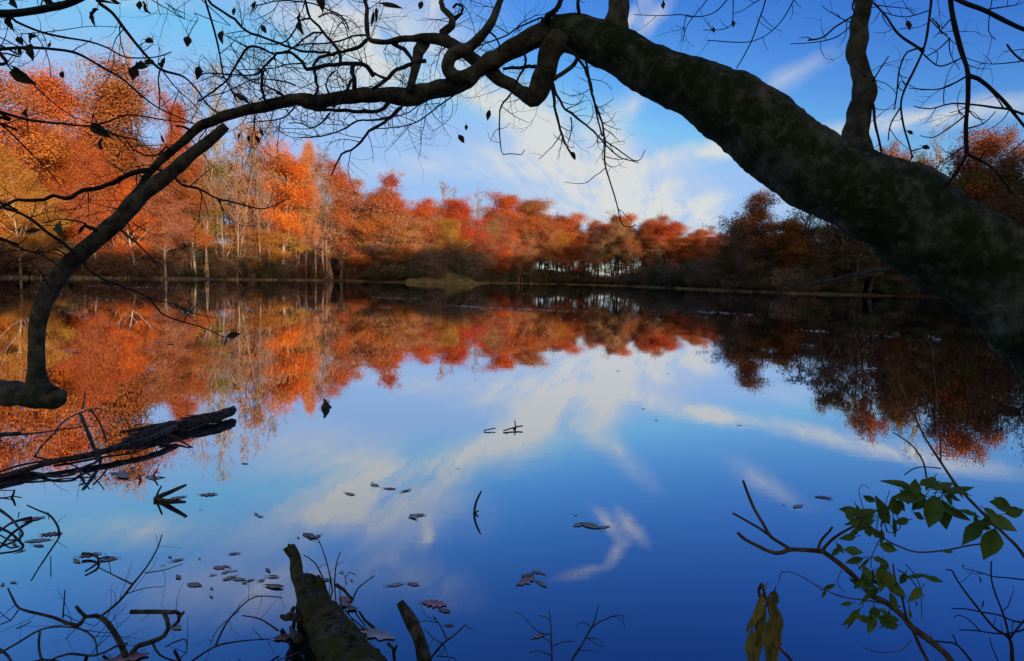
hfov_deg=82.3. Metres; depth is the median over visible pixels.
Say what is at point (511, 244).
broadleaf tree
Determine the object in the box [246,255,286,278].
waterside shrub
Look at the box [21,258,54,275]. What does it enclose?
waterside shrub
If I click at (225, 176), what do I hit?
thin tree
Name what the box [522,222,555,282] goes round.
thin tree
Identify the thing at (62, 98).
broadleaf tree
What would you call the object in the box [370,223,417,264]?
thin tree
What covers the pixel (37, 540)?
floating leaf
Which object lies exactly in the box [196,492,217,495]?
floating leaf
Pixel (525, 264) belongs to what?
thin tree
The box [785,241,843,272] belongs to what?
thin tree
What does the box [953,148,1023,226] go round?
broadleaf tree
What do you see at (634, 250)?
thin tree
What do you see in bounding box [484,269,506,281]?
waterside shrub
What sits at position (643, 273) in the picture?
waterside shrub
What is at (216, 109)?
bare tree
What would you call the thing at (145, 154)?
thin tree
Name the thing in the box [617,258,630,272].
thin tree
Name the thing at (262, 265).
thin tree
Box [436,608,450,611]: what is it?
floating leaf
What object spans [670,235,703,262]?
broadleaf tree
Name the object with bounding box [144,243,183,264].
waterside shrub
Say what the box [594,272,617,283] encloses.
waterside shrub
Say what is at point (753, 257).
broadleaf tree
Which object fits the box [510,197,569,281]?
broadleaf tree
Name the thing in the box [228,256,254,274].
waterside shrub
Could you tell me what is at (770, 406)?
water
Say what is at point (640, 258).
thin tree
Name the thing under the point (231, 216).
thin tree
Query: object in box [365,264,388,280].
waterside shrub
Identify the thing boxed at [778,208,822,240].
thin tree
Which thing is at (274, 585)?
floating leaf
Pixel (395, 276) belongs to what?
waterside shrub
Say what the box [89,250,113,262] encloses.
thin tree
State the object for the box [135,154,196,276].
broadleaf tree
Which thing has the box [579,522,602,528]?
floating leaf
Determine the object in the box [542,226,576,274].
broadleaf tree
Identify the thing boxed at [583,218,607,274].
broadleaf tree
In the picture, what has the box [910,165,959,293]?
broadleaf tree
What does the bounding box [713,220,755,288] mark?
thin tree
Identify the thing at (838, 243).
thin tree
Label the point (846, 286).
waterside shrub
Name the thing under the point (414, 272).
waterside shrub
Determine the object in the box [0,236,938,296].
ground
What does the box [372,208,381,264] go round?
bare tree
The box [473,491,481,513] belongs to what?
curved stick
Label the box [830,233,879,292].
thin tree
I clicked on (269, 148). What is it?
bare tree
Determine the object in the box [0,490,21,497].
edge twig
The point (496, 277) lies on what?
waterside shrub
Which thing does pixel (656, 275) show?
waterside shrub
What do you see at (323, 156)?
bare tree
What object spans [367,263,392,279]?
waterside shrub
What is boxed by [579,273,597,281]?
waterside shrub
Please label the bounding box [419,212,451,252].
thin tree
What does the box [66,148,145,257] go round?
broadleaf tree
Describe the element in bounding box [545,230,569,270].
thin tree
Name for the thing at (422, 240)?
thin tree
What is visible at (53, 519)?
looped twig
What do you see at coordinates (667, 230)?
broadleaf tree
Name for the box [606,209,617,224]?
thin tree
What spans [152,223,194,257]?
broadleaf tree
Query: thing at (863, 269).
broadleaf tree
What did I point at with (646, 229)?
broadleaf tree
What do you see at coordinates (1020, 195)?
broadleaf tree
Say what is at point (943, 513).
leafy shrub
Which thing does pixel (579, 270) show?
thin tree
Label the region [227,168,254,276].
bare tree
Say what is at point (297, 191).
broadleaf tree
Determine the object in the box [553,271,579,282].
waterside shrub
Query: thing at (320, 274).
waterside shrub
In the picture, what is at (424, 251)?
waterside shrub
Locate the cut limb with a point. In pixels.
(36, 389)
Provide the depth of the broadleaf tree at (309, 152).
134.06 m
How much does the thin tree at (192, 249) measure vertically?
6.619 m
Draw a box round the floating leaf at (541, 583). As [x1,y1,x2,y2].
[535,579,546,586]
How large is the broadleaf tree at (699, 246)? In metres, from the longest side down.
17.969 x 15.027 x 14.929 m
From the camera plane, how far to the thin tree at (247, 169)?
121.02 m
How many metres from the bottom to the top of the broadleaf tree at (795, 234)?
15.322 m
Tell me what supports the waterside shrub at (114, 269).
on the ground
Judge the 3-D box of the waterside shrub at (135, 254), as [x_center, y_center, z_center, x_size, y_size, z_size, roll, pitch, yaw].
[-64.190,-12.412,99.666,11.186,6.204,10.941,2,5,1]
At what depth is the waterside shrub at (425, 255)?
140.15 m
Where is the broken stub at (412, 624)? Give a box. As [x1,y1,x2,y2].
[397,600,431,660]
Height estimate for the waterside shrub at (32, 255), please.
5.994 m
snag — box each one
[153,484,186,501]
[387,642,397,660]
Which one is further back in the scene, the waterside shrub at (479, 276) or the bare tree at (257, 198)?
the waterside shrub at (479, 276)
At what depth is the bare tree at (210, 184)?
108.60 m
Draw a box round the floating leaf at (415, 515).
[408,513,425,518]
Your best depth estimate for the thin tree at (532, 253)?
198.71 m
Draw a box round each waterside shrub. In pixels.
[0,241,41,270]
[0,242,31,273]
[1,237,73,274]
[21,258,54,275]
[39,235,87,265]
[74,250,109,275]
[87,251,157,277]
[91,240,172,273]
[128,256,161,277]
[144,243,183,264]
[153,257,182,275]
[174,261,192,273]
[175,248,227,273]
[182,267,206,276]
[198,256,241,278]
[203,248,255,277]
[210,253,239,270]
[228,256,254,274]
[244,264,263,277]
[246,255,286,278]
[254,257,296,277]
[287,255,324,276]
[288,270,302,277]
[307,266,329,278]
[342,265,363,279]
[351,265,366,279]
[360,263,389,280]
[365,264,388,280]
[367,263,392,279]
[370,252,438,280]
[384,258,407,279]
[386,269,404,280]
[403,259,425,279]
[404,248,443,270]
[406,258,436,278]
[409,246,433,262]
[415,241,469,269]
[418,250,459,278]
[437,246,488,272]
[445,250,492,279]
[446,248,479,279]
[472,267,485,280]
[479,269,491,281]
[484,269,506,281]
[486,272,507,281]
[503,268,516,281]
[506,264,525,282]
[521,266,542,282]
[531,270,555,282]
[540,273,578,283]
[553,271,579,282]
[570,274,594,283]
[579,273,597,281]
[584,272,601,283]
[593,275,611,283]
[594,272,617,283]
[608,272,632,284]
[609,276,618,284]
[614,277,640,285]
[619,273,640,283]
[625,265,646,276]
[633,263,663,282]
[638,262,675,286]
[652,261,691,287]
[658,262,683,286]
[658,267,689,287]
[669,260,702,287]
[680,271,702,287]
[687,259,717,287]
[703,270,722,288]
[752,263,798,289]
[758,278,777,291]
[761,268,832,292]
[763,262,814,291]
[831,268,866,293]
[860,271,920,293]
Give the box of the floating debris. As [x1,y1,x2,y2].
[5,285,940,368]
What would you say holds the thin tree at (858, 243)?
on the ground
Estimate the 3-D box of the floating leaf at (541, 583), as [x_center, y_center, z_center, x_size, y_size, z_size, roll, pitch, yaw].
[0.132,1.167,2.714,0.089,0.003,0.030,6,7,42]
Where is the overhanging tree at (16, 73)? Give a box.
[0,0,256,258]
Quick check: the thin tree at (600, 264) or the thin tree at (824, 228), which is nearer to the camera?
the thin tree at (824, 228)
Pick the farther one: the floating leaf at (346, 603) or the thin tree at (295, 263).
the thin tree at (295, 263)
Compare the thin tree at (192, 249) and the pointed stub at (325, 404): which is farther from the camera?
the thin tree at (192, 249)
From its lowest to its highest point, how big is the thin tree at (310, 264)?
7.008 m
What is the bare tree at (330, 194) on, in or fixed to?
on the ground
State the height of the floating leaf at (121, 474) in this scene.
0.006 m
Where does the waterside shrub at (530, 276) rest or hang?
on the ground
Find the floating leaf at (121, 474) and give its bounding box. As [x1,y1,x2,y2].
[108,471,137,477]
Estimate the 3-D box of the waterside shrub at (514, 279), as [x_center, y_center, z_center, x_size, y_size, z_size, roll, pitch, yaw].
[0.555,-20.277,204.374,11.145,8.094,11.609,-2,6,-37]
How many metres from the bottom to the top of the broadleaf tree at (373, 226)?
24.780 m
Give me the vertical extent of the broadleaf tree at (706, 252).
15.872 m
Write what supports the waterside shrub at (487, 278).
on the ground
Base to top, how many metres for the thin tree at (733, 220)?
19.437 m
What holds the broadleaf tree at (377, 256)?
on the ground
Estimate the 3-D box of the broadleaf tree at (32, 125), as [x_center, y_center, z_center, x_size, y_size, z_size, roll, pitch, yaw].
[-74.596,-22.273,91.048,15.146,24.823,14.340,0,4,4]
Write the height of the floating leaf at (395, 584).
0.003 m
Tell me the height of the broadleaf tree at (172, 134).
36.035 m
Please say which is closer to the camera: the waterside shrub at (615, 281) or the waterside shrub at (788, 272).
the waterside shrub at (788, 272)
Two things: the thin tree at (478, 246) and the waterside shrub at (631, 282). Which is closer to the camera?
the thin tree at (478, 246)
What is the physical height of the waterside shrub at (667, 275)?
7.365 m
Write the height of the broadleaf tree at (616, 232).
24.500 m
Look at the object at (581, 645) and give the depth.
2.14 m
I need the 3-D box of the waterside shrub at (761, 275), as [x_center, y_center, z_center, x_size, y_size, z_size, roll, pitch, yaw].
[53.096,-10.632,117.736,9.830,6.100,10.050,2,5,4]
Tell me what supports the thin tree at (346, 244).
on the ground
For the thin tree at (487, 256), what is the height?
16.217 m
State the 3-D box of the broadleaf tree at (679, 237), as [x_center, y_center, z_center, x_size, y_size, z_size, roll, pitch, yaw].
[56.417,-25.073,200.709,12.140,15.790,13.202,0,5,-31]
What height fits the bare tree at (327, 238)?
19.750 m
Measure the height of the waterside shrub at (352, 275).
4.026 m
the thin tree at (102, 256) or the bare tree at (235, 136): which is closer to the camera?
the thin tree at (102, 256)
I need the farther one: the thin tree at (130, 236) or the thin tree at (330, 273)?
the thin tree at (330, 273)
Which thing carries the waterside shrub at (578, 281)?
on the ground
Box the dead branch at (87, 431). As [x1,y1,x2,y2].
[0,392,123,461]
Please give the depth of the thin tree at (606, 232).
213.07 m
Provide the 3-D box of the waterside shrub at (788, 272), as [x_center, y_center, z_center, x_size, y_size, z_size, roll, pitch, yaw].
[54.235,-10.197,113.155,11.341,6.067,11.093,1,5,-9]
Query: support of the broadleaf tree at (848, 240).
on the ground
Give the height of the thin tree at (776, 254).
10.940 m
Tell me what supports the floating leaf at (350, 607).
on the water
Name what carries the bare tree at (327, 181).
on the ground
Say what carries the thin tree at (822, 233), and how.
on the ground
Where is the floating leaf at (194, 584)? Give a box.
[187,582,201,586]
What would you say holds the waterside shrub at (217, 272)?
on the ground
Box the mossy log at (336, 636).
[280,544,386,660]
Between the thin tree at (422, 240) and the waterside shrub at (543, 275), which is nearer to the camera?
the thin tree at (422, 240)
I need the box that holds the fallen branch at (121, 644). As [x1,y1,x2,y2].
[0,532,314,660]
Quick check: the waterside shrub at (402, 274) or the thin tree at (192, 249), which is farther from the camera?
the waterside shrub at (402, 274)
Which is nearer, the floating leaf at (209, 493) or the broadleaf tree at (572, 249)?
the floating leaf at (209, 493)
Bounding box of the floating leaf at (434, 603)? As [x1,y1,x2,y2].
[419,599,446,606]
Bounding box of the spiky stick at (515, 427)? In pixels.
[503,420,522,433]
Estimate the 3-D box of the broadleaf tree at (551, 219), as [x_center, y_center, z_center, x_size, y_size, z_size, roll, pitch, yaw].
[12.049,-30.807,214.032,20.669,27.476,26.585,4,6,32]
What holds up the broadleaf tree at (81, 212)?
on the ground
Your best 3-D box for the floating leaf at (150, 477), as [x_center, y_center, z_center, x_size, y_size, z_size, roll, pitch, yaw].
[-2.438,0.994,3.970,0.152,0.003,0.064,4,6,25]
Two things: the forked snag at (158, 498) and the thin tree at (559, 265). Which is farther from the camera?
the thin tree at (559, 265)
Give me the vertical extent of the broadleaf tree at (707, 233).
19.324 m
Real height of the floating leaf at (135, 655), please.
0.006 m
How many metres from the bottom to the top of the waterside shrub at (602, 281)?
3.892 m
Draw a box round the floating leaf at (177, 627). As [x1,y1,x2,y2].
[171,625,181,628]
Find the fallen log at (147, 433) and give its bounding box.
[0,402,236,485]
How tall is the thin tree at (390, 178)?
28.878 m
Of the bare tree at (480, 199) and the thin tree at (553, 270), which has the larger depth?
the thin tree at (553, 270)
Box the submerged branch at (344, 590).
[303,539,374,630]
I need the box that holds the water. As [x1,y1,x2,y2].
[0,278,1023,660]
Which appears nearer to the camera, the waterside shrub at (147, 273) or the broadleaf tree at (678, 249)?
the waterside shrub at (147, 273)
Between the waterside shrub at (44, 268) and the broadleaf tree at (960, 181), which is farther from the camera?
the broadleaf tree at (960, 181)
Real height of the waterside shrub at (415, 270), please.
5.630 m
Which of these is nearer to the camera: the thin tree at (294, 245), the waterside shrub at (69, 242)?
the waterside shrub at (69, 242)
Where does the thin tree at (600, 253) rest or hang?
on the ground
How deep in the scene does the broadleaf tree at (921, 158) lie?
112.07 m
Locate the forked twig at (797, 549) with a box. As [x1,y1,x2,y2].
[732,480,852,554]
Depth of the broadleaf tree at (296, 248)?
133.07 m
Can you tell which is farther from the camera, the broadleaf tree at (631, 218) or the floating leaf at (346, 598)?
the broadleaf tree at (631, 218)
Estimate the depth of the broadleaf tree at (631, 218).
216.31 m
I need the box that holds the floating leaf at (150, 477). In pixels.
[145,475,156,479]
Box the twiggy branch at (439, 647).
[416,603,473,660]
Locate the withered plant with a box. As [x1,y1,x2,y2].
[744,582,792,660]
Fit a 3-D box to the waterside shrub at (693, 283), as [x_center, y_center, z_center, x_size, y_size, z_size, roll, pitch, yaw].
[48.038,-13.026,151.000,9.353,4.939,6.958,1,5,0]
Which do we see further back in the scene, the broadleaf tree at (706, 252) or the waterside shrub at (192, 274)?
the broadleaf tree at (706, 252)
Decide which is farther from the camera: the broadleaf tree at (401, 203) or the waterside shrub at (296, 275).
the broadleaf tree at (401, 203)
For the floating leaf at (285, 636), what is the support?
on the water
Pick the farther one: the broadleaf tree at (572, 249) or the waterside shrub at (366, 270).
the broadleaf tree at (572, 249)
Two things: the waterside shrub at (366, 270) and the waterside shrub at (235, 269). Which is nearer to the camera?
the waterside shrub at (235, 269)
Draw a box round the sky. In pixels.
[0,0,1023,276]
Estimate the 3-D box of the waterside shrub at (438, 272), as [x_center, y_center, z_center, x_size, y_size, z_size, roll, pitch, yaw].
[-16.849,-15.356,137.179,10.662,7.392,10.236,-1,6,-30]
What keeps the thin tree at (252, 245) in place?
on the ground
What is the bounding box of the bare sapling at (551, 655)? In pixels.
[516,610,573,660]
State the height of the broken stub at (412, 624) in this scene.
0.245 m
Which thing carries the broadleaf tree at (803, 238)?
on the ground
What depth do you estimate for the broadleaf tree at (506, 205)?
195.39 m
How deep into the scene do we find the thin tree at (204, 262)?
109.47 m
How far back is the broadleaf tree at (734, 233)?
119.63 m
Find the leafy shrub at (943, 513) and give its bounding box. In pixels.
[778,336,1023,660]
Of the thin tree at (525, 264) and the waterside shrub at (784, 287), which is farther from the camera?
the thin tree at (525, 264)
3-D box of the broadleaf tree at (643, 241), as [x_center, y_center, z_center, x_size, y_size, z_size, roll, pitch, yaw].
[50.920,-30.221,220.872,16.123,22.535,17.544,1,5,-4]
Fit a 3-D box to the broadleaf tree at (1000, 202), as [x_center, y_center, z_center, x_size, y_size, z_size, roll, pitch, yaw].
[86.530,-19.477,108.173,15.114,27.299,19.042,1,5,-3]
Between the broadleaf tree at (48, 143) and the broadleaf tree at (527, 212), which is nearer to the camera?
the broadleaf tree at (48, 143)
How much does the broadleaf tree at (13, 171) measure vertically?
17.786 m
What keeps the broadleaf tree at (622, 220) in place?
on the ground
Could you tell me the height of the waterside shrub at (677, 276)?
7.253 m
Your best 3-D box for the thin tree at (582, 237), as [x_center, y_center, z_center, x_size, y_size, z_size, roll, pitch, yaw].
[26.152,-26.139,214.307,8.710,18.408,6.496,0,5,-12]
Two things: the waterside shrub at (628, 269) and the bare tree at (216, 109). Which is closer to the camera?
the bare tree at (216, 109)
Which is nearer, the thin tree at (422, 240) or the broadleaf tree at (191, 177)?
the broadleaf tree at (191, 177)
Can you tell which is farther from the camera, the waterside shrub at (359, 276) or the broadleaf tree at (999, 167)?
the waterside shrub at (359, 276)
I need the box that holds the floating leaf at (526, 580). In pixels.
[514,575,534,585]
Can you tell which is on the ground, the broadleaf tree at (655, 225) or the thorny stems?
the broadleaf tree at (655, 225)
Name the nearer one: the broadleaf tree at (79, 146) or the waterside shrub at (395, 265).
the broadleaf tree at (79, 146)
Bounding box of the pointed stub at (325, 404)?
[321,399,331,408]
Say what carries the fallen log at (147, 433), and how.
on the water
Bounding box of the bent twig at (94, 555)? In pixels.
[81,552,113,571]
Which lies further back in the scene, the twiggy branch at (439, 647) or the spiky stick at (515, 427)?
the spiky stick at (515, 427)
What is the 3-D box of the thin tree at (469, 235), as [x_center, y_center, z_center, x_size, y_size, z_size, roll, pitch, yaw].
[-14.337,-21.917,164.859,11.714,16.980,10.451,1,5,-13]
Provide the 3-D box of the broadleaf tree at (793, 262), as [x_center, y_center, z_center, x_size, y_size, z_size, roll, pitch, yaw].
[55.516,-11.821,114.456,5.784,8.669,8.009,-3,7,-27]
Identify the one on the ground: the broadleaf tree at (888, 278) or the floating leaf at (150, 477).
the broadleaf tree at (888, 278)
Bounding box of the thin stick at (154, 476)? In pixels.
[138,468,164,478]
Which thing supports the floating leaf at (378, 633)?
on the water
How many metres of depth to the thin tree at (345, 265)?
145.17 m
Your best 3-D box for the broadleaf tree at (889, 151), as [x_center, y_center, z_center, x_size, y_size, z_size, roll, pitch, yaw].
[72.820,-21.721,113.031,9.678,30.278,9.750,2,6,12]
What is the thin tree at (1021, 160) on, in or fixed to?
on the ground
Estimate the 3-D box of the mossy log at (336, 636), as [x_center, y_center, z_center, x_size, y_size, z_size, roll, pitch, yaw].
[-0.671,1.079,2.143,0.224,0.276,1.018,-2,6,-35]
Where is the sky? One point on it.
(681, 171)
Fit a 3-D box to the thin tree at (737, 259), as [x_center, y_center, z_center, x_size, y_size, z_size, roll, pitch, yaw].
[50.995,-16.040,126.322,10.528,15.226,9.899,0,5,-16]
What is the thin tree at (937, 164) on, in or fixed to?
on the ground
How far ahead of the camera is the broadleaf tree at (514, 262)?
195.85 m
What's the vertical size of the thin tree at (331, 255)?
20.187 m
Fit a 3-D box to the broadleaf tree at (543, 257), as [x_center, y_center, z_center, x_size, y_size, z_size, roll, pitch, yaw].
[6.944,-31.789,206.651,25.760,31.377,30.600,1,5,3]
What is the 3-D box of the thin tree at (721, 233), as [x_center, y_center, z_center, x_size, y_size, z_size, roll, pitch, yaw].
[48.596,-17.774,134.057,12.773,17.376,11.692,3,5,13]
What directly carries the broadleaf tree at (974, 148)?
on the ground
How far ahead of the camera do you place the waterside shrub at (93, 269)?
88.19 m
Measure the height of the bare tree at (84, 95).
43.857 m
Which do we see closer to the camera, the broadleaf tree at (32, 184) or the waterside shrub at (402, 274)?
the broadleaf tree at (32, 184)
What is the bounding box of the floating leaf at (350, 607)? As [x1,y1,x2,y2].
[346,605,357,610]
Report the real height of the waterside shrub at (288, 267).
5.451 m
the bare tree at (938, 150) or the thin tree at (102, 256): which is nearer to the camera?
the thin tree at (102, 256)
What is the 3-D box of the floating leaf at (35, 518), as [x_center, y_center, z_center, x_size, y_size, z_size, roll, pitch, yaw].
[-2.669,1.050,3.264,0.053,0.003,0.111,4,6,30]
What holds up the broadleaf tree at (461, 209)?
on the ground
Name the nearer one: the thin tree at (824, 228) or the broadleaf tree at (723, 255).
the thin tree at (824, 228)
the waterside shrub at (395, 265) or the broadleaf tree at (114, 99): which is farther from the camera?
the waterside shrub at (395, 265)
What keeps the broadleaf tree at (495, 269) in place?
on the ground
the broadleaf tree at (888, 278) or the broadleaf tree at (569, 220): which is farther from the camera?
the broadleaf tree at (569, 220)
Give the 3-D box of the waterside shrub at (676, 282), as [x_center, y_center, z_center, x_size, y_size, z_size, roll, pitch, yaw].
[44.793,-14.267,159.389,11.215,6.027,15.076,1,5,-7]
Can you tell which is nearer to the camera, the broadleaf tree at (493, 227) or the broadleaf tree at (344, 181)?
the broadleaf tree at (344, 181)
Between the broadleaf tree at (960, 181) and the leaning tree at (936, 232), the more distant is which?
the broadleaf tree at (960, 181)
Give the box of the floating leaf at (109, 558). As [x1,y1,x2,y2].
[100,556,121,560]
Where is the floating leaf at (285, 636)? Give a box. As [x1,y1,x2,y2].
[270,633,290,640]
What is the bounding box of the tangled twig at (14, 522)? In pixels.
[0,508,32,547]
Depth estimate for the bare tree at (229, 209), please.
125.77 m
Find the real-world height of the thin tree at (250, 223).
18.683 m
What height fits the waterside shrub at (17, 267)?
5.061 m
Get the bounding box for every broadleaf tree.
[0,56,138,216]
[0,58,84,240]
[0,105,92,234]
[0,144,65,274]
[0,149,67,244]
[0,183,20,234]
[1,176,75,260]
[16,139,109,247]
[42,49,200,242]
[44,139,120,262]
[45,154,115,267]
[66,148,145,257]
[84,170,159,275]
[91,130,155,235]
[123,146,217,275]
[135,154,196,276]
[145,82,210,266]
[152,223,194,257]
[171,144,229,273]
[233,136,320,277]
[242,230,293,269]
[248,155,333,275]
[297,133,322,277]
[318,157,369,278]
[341,225,411,268]
[344,183,421,279]
[363,189,421,255]
[378,206,446,256]
[404,194,447,257]
[428,215,474,258]
[430,205,475,228]
[432,195,499,256]
[470,218,508,281]
[476,204,520,281]
[478,188,551,281]
[481,206,510,274]
[482,218,510,281]
[490,224,524,272]
[501,244,525,281]
[504,210,538,275]
[507,230,535,268]
[510,197,563,282]
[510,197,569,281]
[535,212,570,273]
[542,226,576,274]
[547,244,597,282]
[555,210,595,274]
[562,223,589,271]
[579,228,614,283]
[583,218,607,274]
[591,222,615,267]
[599,212,642,272]
[599,218,641,275]
[609,214,636,273]
[609,229,638,271]
[632,222,650,264]
[635,214,689,265]
[636,218,669,256]
[636,219,660,254]
[648,219,691,260]
[659,241,704,263]
[662,235,685,266]
[664,221,693,242]
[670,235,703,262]
[676,236,709,262]
[691,225,716,258]
[698,234,724,258]
[709,219,776,263]
[709,243,744,283]
[712,219,782,289]
[730,189,787,266]
[743,252,786,289]
[756,214,822,270]
[774,252,810,274]
[778,220,818,248]
[813,217,868,256]
[821,248,856,287]
[825,242,887,286]
[860,252,908,292]
[877,134,913,161]
[905,144,930,293]
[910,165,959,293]
[941,121,1017,215]
[943,156,1023,223]
[952,175,979,195]
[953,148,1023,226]
[954,163,997,210]
[973,119,1023,218]
[985,165,1023,226]
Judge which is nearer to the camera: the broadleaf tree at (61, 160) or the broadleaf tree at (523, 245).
the broadleaf tree at (61, 160)
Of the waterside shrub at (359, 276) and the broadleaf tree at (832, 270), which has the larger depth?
the waterside shrub at (359, 276)
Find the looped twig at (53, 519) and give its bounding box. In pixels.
[27,505,65,533]
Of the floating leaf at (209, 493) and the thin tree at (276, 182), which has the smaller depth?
the floating leaf at (209, 493)
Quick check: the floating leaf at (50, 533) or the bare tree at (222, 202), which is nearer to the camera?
the floating leaf at (50, 533)
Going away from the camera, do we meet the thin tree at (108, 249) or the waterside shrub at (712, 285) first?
the thin tree at (108, 249)
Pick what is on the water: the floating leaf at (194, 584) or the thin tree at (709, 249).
the floating leaf at (194, 584)
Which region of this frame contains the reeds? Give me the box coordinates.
[9,271,798,293]
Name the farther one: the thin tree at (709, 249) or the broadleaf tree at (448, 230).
the thin tree at (709, 249)
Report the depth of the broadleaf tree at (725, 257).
132.56 m
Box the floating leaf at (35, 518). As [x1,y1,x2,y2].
[24,516,45,520]
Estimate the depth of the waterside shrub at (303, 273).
140.78 m
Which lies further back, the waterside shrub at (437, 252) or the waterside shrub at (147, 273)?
the waterside shrub at (437, 252)
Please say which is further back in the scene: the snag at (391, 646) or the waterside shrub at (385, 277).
the waterside shrub at (385, 277)
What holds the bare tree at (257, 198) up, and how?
on the ground
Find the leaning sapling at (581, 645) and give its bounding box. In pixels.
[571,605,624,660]
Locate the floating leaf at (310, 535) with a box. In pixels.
[302,533,322,538]
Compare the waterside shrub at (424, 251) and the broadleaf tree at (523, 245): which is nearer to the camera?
the waterside shrub at (424, 251)
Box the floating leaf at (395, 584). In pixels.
[382,582,403,585]
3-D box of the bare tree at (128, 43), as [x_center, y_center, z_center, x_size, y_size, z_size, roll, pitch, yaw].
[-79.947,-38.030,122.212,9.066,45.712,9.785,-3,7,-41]
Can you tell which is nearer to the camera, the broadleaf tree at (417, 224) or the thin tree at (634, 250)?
the broadleaf tree at (417, 224)
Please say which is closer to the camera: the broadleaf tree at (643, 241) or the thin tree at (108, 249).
the thin tree at (108, 249)
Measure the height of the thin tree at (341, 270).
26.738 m
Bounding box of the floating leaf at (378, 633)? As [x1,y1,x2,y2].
[359,627,394,639]
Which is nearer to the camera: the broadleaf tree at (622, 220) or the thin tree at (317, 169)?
the thin tree at (317, 169)
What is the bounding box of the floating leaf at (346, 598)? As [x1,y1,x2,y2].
[341,596,351,600]
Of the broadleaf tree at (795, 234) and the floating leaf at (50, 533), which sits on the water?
the floating leaf at (50, 533)
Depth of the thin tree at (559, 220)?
222.70 m
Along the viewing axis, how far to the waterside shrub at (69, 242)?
89.21 m
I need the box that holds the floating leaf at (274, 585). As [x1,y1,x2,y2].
[263,584,283,587]
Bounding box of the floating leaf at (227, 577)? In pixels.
[222,574,238,579]
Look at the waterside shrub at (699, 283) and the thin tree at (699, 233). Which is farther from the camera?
the thin tree at (699, 233)
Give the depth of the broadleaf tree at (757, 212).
119.36 m
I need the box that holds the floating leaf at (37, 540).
[24,538,49,541]
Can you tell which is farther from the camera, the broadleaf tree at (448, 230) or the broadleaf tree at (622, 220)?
the broadleaf tree at (622, 220)
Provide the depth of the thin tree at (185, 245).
115.58 m
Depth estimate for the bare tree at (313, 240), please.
139.47 m
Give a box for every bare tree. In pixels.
[62,42,97,136]
[101,36,155,170]
[167,66,208,242]
[196,150,219,276]
[201,60,236,255]
[203,127,231,268]
[221,178,235,257]
[222,88,257,257]
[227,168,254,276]
[237,151,270,268]
[240,113,285,245]
[252,170,280,277]
[277,203,307,268]
[281,176,307,274]
[304,185,343,278]
[311,181,323,278]
[312,145,340,268]
[314,212,335,256]
[320,166,336,278]
[344,199,359,278]
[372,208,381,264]
[436,181,457,218]
[468,182,487,237]
[924,123,950,172]
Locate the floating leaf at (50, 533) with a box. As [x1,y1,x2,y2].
[37,531,62,535]
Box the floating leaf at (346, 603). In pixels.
[337,596,352,606]
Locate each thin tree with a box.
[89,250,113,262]
[96,219,150,252]
[103,247,112,258]
[127,133,161,239]
[168,251,195,275]
[174,243,203,270]
[175,226,235,256]
[190,154,240,277]
[191,179,238,250]
[194,156,255,236]
[195,258,210,276]
[198,174,263,256]
[208,218,252,258]
[210,192,280,270]
[212,115,294,273]
[214,236,274,274]
[224,148,284,270]
[230,227,283,275]
[231,259,249,276]
[245,261,272,277]
[263,246,283,277]
[273,196,344,277]
[273,217,303,260]
[278,156,342,274]
[278,254,306,277]
[300,250,325,273]
[302,207,349,261]
[304,201,386,278]
[322,221,372,270]
[325,194,418,263]
[328,178,376,278]
[332,251,351,278]
[335,215,368,278]
[335,262,356,278]
[349,206,396,255]
[364,167,409,238]
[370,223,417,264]
[389,259,413,271]
[407,229,439,253]
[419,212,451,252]
[461,217,482,251]
[461,223,478,249]
[464,226,492,263]
[465,238,495,262]
[508,213,542,281]
[512,263,531,280]
[515,237,537,281]
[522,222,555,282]
[525,230,543,271]
[541,249,555,271]
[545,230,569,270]
[545,263,561,282]
[551,210,566,270]
[562,241,591,276]
[574,233,588,278]
[576,259,589,283]
[580,227,611,273]
[583,234,614,283]
[591,248,604,274]
[601,255,620,275]
[605,238,629,274]
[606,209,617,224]
[614,235,657,272]
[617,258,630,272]
[627,232,648,266]
[637,233,665,263]
[647,236,680,266]
[689,239,722,260]
[692,231,710,257]
[698,215,737,288]
[713,210,749,250]
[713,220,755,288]
[729,223,755,288]
[745,238,809,290]
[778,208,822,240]
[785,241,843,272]
[801,214,839,270]
[802,221,850,255]
[813,241,875,292]
[818,221,877,292]
[830,228,880,272]
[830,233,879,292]
[839,254,894,292]
[919,154,967,185]
[944,146,962,182]
[1008,156,1023,220]
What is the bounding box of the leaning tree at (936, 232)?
[0,0,1023,385]
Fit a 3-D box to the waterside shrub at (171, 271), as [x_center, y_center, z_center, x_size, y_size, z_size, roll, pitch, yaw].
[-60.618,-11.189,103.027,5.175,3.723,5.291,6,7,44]
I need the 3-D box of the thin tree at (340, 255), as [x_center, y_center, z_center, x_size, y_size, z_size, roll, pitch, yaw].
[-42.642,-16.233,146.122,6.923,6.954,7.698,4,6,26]
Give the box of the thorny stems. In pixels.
[915,561,1023,660]
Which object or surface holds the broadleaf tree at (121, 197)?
on the ground
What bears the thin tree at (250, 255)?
on the ground
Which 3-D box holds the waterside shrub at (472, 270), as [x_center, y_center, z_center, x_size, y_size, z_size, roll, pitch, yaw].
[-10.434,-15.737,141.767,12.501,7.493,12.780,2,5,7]
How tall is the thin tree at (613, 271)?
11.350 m
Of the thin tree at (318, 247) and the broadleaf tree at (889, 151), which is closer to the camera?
the broadleaf tree at (889, 151)
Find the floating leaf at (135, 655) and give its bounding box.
[104,651,148,660]
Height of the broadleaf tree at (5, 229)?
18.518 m
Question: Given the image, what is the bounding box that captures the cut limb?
[0,123,240,408]
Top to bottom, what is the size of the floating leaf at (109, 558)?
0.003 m
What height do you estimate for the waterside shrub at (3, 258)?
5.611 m

